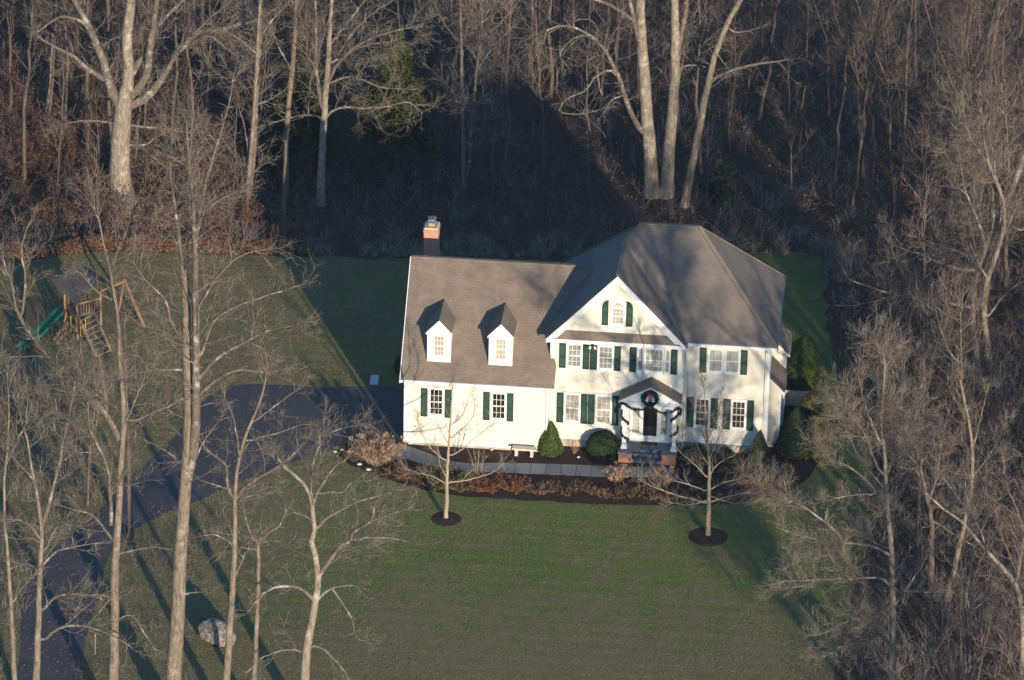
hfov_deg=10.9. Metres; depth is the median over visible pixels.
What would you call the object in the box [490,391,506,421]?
window
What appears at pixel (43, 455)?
weedy brush
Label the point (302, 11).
bare tree
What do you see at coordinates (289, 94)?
bare tree
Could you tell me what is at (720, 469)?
dormant perennial
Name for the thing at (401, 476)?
shrub
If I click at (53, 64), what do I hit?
bare tree
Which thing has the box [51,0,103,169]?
bare tree
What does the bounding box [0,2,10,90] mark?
bare tree
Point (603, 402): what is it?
window
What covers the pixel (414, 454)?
path
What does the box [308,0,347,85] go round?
bare tree
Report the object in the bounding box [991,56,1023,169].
bare tree
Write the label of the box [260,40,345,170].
cedar tree
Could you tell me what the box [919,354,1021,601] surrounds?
bare tree
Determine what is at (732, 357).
window
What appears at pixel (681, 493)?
dormant perennial
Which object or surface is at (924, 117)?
bare tree
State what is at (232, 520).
scattered leaves
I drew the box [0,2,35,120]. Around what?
bare tree
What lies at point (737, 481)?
dormant perennial
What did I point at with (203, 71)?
bare tree
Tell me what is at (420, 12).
bare tree
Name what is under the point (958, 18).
bare tree
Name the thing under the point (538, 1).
bare tree
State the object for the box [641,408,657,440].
door
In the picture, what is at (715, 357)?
window
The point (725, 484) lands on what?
dormant perennial
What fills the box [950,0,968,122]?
bare tree
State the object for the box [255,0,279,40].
bare tree
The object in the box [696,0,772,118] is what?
bare tree
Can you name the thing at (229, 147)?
bare tree
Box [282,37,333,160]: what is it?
bare tree
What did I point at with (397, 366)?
round shrub
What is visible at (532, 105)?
bare tree
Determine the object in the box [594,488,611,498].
dormant perennial
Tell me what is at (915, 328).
bare tree
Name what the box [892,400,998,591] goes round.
bare tree
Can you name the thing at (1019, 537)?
bare tree
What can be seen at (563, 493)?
dormant perennial
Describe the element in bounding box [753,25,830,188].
bare tree
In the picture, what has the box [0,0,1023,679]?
ground
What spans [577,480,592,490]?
dormant perennial
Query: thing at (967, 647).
bare tree
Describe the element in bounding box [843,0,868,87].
bare tree
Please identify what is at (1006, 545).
bare tree
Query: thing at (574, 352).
window
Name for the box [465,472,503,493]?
shrub
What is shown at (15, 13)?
bare tree
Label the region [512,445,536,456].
stone bench
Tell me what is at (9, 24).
bare tree
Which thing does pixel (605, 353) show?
window
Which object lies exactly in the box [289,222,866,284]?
dry grass
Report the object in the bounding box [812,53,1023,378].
bare tree
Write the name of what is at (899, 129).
bare tree
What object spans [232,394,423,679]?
bare tree
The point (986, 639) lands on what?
bare tree
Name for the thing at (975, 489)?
undergrowth
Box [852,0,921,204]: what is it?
bare tree
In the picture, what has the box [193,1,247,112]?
bare tree
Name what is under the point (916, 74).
bare tree
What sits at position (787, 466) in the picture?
dormant perennial
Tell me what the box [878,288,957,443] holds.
bare tree
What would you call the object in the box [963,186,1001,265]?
bare tree
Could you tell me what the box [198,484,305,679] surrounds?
bare tree
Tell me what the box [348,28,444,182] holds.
cedar tree
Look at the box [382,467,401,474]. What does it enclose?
dormant perennial
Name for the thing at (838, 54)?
bare tree
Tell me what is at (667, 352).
window
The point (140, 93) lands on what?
bare tree
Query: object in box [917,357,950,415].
cedar tree
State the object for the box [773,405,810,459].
conical shrub
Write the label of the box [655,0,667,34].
bare tree
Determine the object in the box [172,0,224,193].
bare tree
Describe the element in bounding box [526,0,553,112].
bare tree
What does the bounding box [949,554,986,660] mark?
bare tree
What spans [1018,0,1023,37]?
bare tree
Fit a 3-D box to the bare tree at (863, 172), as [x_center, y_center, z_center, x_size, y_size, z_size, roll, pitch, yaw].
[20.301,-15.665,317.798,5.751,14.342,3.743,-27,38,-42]
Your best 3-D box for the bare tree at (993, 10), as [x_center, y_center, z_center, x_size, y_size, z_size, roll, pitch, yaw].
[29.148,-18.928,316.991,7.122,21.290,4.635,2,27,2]
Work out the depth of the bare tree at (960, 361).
279.08 m
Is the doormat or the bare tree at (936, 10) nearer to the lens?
the doormat
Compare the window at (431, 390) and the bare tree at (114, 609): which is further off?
the window at (431, 390)
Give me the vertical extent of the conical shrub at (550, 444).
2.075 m
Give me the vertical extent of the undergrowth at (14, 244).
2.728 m
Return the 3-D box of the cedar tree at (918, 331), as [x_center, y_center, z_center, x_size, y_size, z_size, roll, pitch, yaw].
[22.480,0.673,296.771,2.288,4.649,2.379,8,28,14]
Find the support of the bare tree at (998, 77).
on the ground at (908, 612)
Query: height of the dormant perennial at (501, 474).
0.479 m
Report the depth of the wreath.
287.68 m
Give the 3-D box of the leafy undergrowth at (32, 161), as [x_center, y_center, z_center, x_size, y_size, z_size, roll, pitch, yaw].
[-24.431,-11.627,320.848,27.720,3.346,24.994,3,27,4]
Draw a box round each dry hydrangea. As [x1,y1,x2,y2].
[347,427,408,466]
[602,461,632,482]
[645,465,677,486]
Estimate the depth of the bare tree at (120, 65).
325.49 m
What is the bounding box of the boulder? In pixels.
[198,618,235,646]
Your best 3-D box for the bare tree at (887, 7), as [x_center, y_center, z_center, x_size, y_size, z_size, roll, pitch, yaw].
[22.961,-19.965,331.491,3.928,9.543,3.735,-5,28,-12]
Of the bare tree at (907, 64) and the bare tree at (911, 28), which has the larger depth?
the bare tree at (911, 28)
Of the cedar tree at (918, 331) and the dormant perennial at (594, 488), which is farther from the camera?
the cedar tree at (918, 331)
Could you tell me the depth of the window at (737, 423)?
289.43 m
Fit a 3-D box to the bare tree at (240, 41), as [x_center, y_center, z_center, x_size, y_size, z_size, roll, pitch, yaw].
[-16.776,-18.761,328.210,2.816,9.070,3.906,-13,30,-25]
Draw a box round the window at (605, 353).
[596,345,613,371]
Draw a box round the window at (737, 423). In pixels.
[729,399,747,430]
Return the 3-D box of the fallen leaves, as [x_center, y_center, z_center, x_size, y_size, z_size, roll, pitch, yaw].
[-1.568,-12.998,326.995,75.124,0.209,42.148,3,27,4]
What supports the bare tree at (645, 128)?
on the ground at (908, 612)
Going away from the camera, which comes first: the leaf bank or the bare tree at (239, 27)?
the leaf bank
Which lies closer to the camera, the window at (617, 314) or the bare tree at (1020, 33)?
the window at (617, 314)
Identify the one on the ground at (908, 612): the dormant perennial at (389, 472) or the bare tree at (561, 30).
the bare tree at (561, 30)
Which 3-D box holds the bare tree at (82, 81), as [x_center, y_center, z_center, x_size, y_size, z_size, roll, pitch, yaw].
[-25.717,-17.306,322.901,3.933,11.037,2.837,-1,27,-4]
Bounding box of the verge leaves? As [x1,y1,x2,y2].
[1,479,210,679]
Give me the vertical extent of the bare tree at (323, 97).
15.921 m
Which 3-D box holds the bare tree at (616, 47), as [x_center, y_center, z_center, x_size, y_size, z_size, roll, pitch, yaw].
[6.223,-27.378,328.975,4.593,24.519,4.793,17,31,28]
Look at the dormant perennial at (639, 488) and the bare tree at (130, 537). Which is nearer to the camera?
the bare tree at (130, 537)
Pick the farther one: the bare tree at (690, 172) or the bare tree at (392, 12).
the bare tree at (392, 12)
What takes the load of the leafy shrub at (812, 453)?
on the mulch bed
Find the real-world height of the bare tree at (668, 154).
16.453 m
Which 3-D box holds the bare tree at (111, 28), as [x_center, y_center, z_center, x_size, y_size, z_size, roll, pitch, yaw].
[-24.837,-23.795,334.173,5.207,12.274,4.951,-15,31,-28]
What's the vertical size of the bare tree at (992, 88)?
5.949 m
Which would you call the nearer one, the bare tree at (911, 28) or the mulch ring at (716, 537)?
the mulch ring at (716, 537)
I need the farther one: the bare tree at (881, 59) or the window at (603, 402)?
the bare tree at (881, 59)
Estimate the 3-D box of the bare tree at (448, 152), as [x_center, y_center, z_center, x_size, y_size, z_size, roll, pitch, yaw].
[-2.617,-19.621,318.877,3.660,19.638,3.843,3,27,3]
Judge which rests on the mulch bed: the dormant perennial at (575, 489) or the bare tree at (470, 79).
the dormant perennial at (575, 489)
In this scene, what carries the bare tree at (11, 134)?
on the ground at (908, 612)
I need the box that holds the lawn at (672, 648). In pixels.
[0,250,871,679]
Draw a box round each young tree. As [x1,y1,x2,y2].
[392,368,514,517]
[625,366,780,535]
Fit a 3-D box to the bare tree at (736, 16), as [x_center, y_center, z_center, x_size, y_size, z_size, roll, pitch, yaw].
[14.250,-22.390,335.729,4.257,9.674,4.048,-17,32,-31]
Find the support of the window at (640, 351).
in the house
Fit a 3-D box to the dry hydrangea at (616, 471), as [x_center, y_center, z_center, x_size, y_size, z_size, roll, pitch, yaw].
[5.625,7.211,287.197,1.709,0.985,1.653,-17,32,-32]
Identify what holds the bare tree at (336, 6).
on the ground at (908, 612)
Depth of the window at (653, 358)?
287.95 m
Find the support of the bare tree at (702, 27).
on the ground at (908, 612)
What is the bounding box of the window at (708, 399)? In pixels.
[693,396,710,428]
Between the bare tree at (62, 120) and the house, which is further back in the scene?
the bare tree at (62, 120)
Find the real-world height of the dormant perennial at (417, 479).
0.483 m
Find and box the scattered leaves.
[4,270,763,679]
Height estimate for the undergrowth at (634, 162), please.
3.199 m
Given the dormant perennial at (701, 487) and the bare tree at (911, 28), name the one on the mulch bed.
the dormant perennial at (701, 487)
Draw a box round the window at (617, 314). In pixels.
[609,306,624,326]
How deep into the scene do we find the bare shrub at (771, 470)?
287.82 m
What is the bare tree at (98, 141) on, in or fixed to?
on the ground at (908, 612)
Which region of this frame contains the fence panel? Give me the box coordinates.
[785,390,807,405]
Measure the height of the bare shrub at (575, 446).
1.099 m
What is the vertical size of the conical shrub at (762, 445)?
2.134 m
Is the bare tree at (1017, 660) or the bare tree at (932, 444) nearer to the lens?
the bare tree at (1017, 660)
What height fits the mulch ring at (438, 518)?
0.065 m
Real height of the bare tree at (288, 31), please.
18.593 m
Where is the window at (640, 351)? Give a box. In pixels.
[636,347,643,373]
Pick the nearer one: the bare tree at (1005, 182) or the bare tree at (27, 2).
the bare tree at (1005, 182)
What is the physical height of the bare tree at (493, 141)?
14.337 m
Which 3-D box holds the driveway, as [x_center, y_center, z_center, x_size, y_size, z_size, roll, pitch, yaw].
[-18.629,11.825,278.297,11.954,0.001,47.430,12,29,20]
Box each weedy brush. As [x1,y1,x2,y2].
[0,348,122,505]
[0,492,52,675]
[73,503,218,679]
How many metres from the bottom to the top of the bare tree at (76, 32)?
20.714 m
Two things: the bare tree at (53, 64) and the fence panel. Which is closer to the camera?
the fence panel
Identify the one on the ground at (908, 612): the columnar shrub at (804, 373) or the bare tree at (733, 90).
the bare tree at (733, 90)
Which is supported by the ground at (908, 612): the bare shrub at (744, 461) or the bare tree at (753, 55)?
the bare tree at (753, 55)
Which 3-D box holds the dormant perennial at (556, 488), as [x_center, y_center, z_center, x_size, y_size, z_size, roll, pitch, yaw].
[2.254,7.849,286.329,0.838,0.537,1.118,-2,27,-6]
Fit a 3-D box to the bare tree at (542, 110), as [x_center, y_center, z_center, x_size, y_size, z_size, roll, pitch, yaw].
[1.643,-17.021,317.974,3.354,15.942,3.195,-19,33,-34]
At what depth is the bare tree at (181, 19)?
334.14 m
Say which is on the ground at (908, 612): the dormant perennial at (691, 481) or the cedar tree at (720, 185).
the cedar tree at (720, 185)
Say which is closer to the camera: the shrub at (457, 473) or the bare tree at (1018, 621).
the bare tree at (1018, 621)
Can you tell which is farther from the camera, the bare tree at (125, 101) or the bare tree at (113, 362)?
the bare tree at (125, 101)
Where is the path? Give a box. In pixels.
[392,443,672,476]
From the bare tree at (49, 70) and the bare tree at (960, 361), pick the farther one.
the bare tree at (49, 70)
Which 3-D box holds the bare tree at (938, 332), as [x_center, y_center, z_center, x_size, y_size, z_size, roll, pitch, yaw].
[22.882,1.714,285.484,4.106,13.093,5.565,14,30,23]
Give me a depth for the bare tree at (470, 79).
327.12 m
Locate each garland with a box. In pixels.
[618,401,682,415]
[620,409,628,441]
[669,410,679,448]
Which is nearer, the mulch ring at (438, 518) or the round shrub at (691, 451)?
the mulch ring at (438, 518)
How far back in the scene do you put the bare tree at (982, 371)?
287.45 m
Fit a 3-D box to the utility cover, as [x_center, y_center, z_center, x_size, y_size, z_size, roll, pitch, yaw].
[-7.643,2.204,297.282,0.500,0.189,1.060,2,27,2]
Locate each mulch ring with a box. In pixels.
[431,511,461,525]
[688,527,727,545]
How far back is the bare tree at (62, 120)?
314.90 m
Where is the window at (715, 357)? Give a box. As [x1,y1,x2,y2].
[706,347,723,374]
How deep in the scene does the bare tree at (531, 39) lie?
333.86 m
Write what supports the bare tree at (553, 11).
on the ground at (908, 612)
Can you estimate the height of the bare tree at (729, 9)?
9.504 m
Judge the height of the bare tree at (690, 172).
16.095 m
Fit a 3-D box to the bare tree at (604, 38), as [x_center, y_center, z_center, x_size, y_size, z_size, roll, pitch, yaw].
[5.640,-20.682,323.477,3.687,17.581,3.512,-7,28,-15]
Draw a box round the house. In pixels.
[399,216,791,465]
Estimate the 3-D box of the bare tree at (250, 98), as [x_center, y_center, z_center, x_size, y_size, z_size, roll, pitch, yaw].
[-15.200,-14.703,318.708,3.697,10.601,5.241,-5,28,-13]
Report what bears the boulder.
on the lawn at (672, 648)
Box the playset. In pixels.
[17,261,145,355]
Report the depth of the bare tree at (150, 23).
331.34 m
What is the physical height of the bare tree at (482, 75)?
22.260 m
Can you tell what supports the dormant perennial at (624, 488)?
on the mulch bed
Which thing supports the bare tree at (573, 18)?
on the ground at (908, 612)
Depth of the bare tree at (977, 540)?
261.60 m
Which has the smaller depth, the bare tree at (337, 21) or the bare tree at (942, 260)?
the bare tree at (942, 260)
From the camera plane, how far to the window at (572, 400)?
289.72 m
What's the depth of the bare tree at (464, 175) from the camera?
314.37 m
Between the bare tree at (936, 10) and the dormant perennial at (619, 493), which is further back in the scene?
the bare tree at (936, 10)
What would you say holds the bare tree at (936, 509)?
on the ground at (908, 612)
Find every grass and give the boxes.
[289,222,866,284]
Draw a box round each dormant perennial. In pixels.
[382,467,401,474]
[408,473,426,481]
[492,469,510,478]
[522,484,540,492]
[533,485,549,494]
[535,479,555,488]
[547,480,560,492]
[559,486,571,496]
[567,479,584,492]
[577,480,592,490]
[584,484,602,494]
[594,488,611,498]
[607,488,623,500]
[614,482,630,492]
[627,488,641,497]
[632,482,649,493]
[643,491,661,501]
[657,491,676,499]
[670,487,687,495]
[681,474,701,485]
[691,468,707,477]
[693,483,711,494]
[711,464,727,472]
[713,478,732,489]
[730,474,747,484]
[775,462,794,472]
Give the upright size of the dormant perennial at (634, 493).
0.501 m
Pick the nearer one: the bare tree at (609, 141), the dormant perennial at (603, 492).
the dormant perennial at (603, 492)
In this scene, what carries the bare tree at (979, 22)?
on the ground at (908, 612)
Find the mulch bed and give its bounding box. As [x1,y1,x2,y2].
[336,403,820,505]
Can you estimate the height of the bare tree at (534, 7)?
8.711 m
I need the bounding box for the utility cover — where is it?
[369,375,379,384]
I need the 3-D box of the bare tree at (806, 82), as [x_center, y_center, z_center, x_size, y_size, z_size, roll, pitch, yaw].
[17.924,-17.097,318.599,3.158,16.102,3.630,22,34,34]
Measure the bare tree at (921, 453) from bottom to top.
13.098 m
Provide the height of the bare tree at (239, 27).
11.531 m
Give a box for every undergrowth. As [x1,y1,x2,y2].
[0,0,1023,297]
[0,52,346,255]
[0,216,72,266]
[810,221,1023,679]
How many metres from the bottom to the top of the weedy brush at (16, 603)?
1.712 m
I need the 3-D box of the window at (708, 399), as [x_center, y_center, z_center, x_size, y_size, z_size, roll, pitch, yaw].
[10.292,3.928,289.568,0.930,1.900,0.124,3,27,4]
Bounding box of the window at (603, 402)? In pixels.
[594,393,612,426]
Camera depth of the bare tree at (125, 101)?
313.44 m
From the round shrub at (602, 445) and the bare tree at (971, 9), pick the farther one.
the bare tree at (971, 9)
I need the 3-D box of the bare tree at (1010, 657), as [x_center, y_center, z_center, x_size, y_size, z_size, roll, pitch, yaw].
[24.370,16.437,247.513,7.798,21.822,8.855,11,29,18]
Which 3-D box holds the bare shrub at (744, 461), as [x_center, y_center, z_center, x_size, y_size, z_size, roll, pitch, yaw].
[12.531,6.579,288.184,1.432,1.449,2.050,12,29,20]
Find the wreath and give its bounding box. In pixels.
[640,389,659,406]
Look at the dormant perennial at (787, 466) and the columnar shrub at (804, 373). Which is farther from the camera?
the columnar shrub at (804, 373)
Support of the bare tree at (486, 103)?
on the ground at (908, 612)
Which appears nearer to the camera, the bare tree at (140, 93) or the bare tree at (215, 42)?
the bare tree at (140, 93)
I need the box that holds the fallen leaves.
[0,0,1023,310]
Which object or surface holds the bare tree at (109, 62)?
on the ground at (908, 612)
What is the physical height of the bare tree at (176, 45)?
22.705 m
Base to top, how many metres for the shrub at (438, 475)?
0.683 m
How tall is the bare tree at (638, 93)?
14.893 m
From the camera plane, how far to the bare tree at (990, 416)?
283.69 m
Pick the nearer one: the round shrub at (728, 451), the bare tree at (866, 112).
the round shrub at (728, 451)
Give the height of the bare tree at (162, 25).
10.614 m
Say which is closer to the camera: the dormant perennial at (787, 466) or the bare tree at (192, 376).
the bare tree at (192, 376)
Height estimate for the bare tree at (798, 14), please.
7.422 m
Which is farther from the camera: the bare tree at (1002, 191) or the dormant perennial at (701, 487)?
the bare tree at (1002, 191)
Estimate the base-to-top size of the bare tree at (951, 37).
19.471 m
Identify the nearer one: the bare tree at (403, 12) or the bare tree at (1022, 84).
the bare tree at (1022, 84)
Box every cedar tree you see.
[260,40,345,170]
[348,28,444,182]
[702,162,736,203]
[898,315,929,390]
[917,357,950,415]
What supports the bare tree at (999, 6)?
on the ground at (908, 612)
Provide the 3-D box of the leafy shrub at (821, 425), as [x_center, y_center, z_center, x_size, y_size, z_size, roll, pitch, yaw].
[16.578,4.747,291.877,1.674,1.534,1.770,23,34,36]
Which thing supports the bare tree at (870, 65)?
on the ground at (908, 612)
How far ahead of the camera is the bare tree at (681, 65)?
324.55 m
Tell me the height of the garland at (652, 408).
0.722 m
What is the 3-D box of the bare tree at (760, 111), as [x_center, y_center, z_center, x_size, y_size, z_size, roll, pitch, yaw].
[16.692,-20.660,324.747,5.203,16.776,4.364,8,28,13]
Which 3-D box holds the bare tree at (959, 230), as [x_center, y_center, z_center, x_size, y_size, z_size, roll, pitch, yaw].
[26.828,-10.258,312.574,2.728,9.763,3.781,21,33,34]
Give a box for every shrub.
[345,447,361,462]
[393,355,401,373]
[394,467,416,480]
[414,457,455,477]
[422,470,457,492]
[443,475,473,492]
[448,464,475,479]
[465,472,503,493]
[467,448,488,476]
[498,475,530,494]
[537,420,563,457]
[569,438,580,453]
[585,429,620,460]
[682,444,709,463]
[712,447,736,463]
[731,451,757,472]
[747,430,770,466]
[759,455,788,478]
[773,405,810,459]
[786,335,823,392]
[799,391,835,419]
[805,415,827,439]
[805,433,824,458]
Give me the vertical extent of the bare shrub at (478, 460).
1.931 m
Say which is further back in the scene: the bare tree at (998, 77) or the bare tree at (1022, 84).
the bare tree at (998, 77)
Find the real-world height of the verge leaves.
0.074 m
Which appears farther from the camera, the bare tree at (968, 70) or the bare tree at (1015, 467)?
the bare tree at (968, 70)
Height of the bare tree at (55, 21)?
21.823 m
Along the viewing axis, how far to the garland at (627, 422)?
288.94 m
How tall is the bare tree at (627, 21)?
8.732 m
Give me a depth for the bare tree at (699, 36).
316.51 m
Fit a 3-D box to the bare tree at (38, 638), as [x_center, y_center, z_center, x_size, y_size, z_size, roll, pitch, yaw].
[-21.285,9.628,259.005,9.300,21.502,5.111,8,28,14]
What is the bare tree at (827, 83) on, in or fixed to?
on the ground at (908, 612)
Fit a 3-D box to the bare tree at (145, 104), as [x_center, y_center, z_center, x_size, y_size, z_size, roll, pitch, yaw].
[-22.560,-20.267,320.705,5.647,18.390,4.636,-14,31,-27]
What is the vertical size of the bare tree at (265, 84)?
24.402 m
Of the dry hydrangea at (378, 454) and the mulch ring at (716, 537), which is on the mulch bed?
the dry hydrangea at (378, 454)
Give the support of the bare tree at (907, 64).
on the ground at (908, 612)
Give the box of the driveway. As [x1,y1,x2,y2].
[17,384,403,679]
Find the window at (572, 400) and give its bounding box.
[563,392,581,424]
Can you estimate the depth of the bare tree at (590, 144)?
315.81 m
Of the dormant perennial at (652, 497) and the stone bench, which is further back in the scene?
the stone bench
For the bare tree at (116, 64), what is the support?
on the ground at (908, 612)
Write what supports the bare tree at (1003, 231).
on the ground at (908, 612)
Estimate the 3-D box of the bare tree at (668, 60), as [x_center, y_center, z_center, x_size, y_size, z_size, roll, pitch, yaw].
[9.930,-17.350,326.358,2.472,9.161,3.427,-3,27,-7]
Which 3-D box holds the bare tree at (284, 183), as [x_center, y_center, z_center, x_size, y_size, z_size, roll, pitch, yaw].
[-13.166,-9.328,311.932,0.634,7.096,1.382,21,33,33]
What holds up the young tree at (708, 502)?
on the lawn at (672, 648)
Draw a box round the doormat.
[641,441,657,445]
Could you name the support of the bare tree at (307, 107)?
on the ground at (908, 612)
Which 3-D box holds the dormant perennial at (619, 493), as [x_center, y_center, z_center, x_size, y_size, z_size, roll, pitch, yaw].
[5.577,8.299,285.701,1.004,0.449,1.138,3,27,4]
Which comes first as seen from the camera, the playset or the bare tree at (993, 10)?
the playset
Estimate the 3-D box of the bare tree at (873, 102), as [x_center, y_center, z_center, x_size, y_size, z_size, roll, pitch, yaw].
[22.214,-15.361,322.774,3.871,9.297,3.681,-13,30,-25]
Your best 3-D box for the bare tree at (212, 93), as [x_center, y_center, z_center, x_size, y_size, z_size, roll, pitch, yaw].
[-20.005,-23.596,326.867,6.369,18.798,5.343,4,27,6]
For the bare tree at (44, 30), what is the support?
on the ground at (908, 612)
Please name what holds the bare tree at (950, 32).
on the ground at (908, 612)
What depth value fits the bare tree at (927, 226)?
308.70 m
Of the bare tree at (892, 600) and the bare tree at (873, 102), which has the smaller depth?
the bare tree at (892, 600)
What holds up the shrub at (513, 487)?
on the mulch bed
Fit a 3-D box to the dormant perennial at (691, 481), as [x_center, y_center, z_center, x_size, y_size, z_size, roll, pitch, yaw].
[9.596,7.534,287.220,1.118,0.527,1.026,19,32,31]
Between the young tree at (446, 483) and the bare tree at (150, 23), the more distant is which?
the bare tree at (150, 23)
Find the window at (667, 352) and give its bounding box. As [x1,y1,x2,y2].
[663,349,671,374]
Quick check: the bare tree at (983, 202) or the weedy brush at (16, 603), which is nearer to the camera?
the weedy brush at (16, 603)
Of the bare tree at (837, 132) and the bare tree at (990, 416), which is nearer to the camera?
the bare tree at (990, 416)
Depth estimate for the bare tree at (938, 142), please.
315.67 m
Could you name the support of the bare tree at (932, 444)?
on the ground at (908, 612)
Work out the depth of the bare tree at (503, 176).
316.53 m
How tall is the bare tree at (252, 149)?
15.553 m
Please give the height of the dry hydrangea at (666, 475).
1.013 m
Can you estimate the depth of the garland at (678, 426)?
288.63 m
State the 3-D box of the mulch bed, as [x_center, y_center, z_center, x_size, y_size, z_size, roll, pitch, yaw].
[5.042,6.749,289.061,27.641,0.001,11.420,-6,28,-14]
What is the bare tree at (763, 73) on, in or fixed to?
on the ground at (908, 612)
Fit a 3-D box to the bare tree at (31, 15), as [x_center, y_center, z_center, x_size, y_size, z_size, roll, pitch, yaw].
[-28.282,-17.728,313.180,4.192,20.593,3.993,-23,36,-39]
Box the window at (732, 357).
[723,348,740,375]
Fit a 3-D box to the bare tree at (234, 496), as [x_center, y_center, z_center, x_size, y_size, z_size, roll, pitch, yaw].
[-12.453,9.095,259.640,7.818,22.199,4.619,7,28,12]
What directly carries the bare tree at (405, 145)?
on the ground at (908, 612)
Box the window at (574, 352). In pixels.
[565,343,582,369]
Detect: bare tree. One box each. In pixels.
[0,0,24,126]
[0,0,54,186]
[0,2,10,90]
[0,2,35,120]
[0,97,13,152]
[0,138,200,679]
[0,328,53,679]
[0,333,161,679]
[13,0,16,22]
[24,0,313,207]
[26,0,29,35]
[29,0,71,133]
[35,38,79,198]
[40,0,54,122]
[41,0,46,51]
[47,354,132,505]
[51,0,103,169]
[53,0,57,100]
[54,0,117,133]
[57,0,84,146]
[71,334,146,410]
[73,0,82,46]
[79,74,113,181]
[89,0,145,156]
[91,0,122,116]
[92,278,180,543]
[101,0,156,83]
[101,0,166,135]
[103,0,175,175]
[105,21,325,679]
[108,0,123,47]
[135,0,213,162]
[140,0,152,107]
[147,0,153,72]
[160,0,169,37]
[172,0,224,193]
[179,4,185,60]
[188,324,327,679]
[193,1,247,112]
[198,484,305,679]
[200,0,216,95]
[200,1,206,81]
[206,75,250,203]
[207,0,297,213]
[210,1,246,66]
[213,0,219,60]
[213,1,255,101]
[220,0,257,88]
[223,15,280,163]
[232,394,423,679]
[246,0,317,193]
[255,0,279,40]
[257,0,451,206]
[261,21,270,120]
[265,0,339,174]
[268,0,310,64]
[279,125,290,235]
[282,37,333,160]
[287,0,321,28]
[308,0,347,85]
[309,0,367,93]
[336,9,339,38]
[349,0,359,33]
[370,0,401,34]
[386,0,396,28]
[394,87,421,172]
[401,0,406,33]
[408,0,439,45]
[417,0,526,188]
[437,0,477,156]
[452,8,512,151]
[454,0,484,136]
[457,2,500,93]
[468,0,522,182]
[487,0,527,193]
[491,0,663,199]
[496,18,554,162]
[509,0,553,57]
[510,59,537,140]
[513,0,596,98]
[515,0,553,24]
[515,0,573,180]
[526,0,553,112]
[528,0,534,69]
[549,0,619,197]
[551,0,556,34]
[571,0,575,60]
[571,0,621,121]
[581,57,635,150]
[598,0,654,54]
[610,2,670,52]
[611,0,619,68]
[628,0,656,100]
[651,0,691,95]
[652,0,725,199]
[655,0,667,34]
[656,0,756,184]
[668,2,709,132]
[679,0,723,44]
[679,0,813,208]
[693,0,754,83]
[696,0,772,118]
[705,0,780,151]
[718,0,754,51]
[734,302,967,679]
[738,0,773,106]
[752,0,788,120]
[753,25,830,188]
[760,0,765,83]
[781,0,823,55]
[786,0,844,170]
[792,0,831,115]
[802,0,906,217]
[809,0,885,184]
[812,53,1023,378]
[821,0,846,58]
[824,0,884,178]
[838,0,874,146]
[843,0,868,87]
[845,18,895,153]
[846,125,961,318]
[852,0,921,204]
[862,0,917,84]
[874,479,1023,679]
[876,0,893,111]
[877,0,940,221]
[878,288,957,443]
[878,292,973,511]
[881,0,919,135]
[884,0,943,97]
[891,42,963,206]
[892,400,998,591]
[893,279,940,382]
[899,237,1023,529]
[903,0,1019,254]
[904,0,922,20]
[906,262,979,473]
[906,444,1023,679]
[907,32,968,204]
[908,0,969,179]
[913,0,917,86]
[914,0,1015,219]
[915,400,950,487]
[916,135,955,272]
[917,1,920,38]
[917,183,970,320]
[917,406,962,538]
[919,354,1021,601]
[923,0,954,75]
[925,265,983,414]
[928,103,1023,273]
[930,0,978,141]
[938,0,969,58]
[939,313,1002,439]
[945,144,1014,330]
[946,0,1013,173]
[948,87,996,240]
[948,103,1023,386]
[948,276,1010,461]
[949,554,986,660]
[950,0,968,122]
[952,23,1023,286]
[956,579,1007,679]
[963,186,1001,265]
[968,0,1023,209]
[971,381,1016,504]
[971,482,1023,679]
[973,0,988,92]
[979,158,1022,258]
[979,595,1023,679]
[981,56,1002,126]
[983,38,1007,122]
[984,440,1023,640]
[985,0,1000,106]
[987,612,1023,677]
[988,77,1023,199]
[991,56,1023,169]
[994,49,1023,207]
[998,476,1023,591]
[1005,398,1023,494]
[1008,570,1023,643]
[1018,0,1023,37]
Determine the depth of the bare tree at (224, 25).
333.01 m
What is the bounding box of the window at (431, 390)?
[427,386,444,417]
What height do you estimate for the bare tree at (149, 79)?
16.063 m
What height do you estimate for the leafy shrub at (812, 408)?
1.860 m
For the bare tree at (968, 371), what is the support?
on the ground at (908, 612)
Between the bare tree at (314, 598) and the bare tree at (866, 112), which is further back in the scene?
the bare tree at (866, 112)
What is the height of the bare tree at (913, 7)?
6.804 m
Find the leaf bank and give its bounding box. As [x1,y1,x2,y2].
[0,233,313,259]
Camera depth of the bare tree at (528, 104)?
324.22 m
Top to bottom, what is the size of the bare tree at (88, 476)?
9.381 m
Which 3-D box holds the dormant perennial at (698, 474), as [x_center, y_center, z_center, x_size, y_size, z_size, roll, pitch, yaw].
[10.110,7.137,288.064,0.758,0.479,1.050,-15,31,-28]
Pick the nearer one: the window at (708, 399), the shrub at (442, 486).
the shrub at (442, 486)
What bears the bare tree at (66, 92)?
on the ground at (908, 612)
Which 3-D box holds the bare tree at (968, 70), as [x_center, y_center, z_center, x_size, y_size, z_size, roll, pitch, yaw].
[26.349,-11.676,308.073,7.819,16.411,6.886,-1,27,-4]
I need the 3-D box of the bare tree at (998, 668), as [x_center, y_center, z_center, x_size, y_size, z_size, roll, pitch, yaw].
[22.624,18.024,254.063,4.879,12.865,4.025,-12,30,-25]
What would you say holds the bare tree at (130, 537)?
on the lawn at (672, 648)
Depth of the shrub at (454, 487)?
286.21 m
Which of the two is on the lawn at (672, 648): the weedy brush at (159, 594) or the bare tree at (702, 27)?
the weedy brush at (159, 594)
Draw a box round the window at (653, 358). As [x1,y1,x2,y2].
[642,348,663,374]

